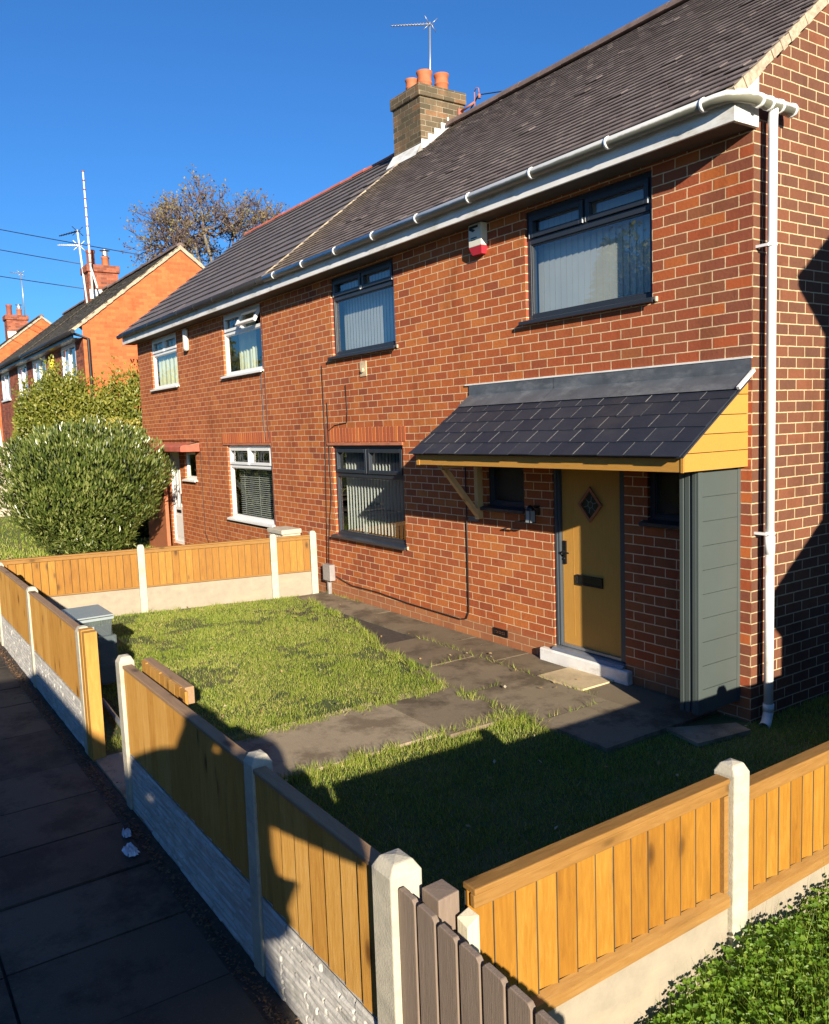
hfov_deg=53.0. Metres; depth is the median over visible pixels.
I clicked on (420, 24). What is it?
tv aerial
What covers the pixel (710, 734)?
broken slab
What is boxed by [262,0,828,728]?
semi detached house
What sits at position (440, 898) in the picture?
wooden post
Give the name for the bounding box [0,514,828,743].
ground
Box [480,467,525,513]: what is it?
window
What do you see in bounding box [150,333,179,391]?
window
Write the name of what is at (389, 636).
path bed
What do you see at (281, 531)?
meter box
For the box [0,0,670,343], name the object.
sky
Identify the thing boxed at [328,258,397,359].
window
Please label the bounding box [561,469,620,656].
door
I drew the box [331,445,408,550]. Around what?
window
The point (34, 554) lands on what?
neighbour grass
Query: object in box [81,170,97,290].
tall mast
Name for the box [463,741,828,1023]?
garden fence
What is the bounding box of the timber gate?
[141,657,194,706]
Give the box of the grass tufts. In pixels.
[99,592,601,783]
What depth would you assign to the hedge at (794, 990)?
3.28 m
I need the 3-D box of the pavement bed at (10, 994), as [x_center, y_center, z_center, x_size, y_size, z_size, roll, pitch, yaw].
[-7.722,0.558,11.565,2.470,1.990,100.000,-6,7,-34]
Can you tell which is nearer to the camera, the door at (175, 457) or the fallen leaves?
the fallen leaves
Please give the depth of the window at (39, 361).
29.20 m
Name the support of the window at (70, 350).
in the semi detached house at (114, 310)
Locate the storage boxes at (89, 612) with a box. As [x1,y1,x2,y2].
[61,604,115,666]
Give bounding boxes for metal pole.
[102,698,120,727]
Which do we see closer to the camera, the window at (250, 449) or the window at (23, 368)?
the window at (250, 449)
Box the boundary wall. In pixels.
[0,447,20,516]
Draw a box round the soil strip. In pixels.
[0,643,301,1023]
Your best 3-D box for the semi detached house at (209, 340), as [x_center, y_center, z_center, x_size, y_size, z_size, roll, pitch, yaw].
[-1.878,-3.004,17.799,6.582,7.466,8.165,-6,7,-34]
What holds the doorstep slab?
on the path bed at (389, 636)
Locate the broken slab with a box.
[666,723,750,746]
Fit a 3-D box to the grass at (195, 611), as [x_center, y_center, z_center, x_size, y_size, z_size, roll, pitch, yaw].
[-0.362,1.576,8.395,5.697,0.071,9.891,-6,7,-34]
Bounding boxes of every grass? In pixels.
[0,516,236,596]
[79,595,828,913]
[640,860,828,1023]
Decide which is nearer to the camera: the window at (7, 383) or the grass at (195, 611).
the grass at (195, 611)
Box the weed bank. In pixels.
[675,918,828,1023]
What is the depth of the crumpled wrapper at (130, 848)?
4.84 m
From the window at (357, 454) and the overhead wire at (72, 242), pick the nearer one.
the window at (357, 454)
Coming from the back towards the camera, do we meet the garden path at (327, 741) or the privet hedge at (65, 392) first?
the privet hedge at (65, 392)
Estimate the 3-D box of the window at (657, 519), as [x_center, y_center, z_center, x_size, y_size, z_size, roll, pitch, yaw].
[2.226,-0.168,7.050,0.165,0.621,0.724,-6,7,-34]
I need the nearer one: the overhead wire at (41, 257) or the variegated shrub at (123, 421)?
the variegated shrub at (123, 421)
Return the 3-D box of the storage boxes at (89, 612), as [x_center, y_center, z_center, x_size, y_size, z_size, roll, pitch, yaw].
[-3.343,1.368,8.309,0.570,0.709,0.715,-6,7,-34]
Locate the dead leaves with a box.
[102,696,124,782]
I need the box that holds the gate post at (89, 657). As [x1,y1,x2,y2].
[78,627,105,761]
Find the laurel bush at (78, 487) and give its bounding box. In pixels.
[0,414,176,554]
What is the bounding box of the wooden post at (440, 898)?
[422,879,459,934]
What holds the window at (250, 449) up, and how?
in the semi detached house at (209, 340)
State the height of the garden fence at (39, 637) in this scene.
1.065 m
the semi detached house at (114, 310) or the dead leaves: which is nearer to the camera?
the dead leaves
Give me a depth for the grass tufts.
6.89 m
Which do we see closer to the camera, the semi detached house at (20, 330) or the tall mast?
the tall mast
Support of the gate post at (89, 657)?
attached to the garden fence at (39, 637)
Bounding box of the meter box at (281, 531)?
[267,526,300,573]
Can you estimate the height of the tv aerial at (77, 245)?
3.128 m
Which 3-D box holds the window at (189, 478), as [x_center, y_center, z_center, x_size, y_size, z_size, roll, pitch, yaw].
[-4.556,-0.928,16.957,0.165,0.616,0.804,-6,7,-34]
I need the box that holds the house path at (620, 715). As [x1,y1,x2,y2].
[297,592,716,751]
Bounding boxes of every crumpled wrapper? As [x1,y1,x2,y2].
[122,828,131,837]
[122,842,139,856]
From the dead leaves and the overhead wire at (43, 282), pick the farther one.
the overhead wire at (43, 282)
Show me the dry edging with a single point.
(233, 739)
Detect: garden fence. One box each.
[0,530,318,616]
[0,562,87,754]
[115,654,421,1023]
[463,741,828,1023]
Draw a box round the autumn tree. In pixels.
[119,164,289,267]
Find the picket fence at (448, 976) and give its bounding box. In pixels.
[398,887,558,1023]
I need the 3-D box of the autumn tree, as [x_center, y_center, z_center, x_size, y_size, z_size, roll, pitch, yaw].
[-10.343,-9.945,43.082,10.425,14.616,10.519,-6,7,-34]
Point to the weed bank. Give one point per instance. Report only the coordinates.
(787, 1012)
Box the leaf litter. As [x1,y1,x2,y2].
[0,647,299,1023]
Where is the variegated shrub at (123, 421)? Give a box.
[90,416,143,538]
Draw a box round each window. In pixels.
[1,372,10,402]
[17,364,28,397]
[32,356,45,384]
[61,342,76,376]
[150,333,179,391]
[182,452,197,481]
[221,303,263,378]
[227,445,275,526]
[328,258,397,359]
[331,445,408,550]
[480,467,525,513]
[518,171,657,325]
[639,472,679,529]
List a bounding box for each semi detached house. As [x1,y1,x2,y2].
[0,249,119,443]
[0,304,66,446]
[19,243,204,407]
[116,153,403,575]
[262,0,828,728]
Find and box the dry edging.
[229,685,446,741]
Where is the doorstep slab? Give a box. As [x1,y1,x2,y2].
[537,667,613,690]
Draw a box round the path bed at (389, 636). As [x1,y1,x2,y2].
[265,597,413,644]
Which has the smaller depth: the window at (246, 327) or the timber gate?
the timber gate
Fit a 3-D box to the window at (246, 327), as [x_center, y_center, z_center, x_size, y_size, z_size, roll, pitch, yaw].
[-2.888,-2.921,14.341,0.430,1.126,1.794,-6,7,-34]
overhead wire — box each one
[0,229,142,255]
[0,276,83,288]
[2,250,80,263]
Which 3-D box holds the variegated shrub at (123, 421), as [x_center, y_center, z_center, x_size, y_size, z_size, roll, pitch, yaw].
[-6.874,-0.824,19.744,2.290,2.980,1.358,-6,7,-34]
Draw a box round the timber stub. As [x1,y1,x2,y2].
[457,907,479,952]
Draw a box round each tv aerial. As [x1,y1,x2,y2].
[10,270,24,316]
[58,226,87,303]
[391,16,436,69]
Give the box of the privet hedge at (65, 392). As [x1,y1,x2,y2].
[10,354,148,537]
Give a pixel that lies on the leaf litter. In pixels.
(181, 888)
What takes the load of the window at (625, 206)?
in the semi detached house at (558, 348)
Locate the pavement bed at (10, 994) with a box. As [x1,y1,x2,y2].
[0,958,19,1023]
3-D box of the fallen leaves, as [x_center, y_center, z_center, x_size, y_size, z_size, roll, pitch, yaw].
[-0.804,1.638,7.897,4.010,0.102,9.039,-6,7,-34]
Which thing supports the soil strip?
on the ground at (6, 533)
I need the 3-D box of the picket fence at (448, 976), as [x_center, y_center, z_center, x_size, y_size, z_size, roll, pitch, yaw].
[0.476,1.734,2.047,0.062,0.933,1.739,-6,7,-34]
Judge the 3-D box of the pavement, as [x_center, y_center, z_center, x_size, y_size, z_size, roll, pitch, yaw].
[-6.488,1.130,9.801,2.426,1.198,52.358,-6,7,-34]
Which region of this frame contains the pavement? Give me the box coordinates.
[0,659,267,1023]
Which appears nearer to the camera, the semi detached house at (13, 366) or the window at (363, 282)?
the window at (363, 282)
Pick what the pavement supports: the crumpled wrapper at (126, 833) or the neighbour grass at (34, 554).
the crumpled wrapper at (126, 833)
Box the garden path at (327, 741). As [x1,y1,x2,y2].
[95,703,441,821]
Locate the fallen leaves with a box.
[108,599,778,842]
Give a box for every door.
[171,454,184,541]
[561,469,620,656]
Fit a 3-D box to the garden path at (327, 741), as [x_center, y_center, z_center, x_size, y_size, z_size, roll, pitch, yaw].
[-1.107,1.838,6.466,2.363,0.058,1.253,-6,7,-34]
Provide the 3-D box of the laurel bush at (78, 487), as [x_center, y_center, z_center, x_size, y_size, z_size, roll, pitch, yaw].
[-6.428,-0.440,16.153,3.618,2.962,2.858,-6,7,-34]

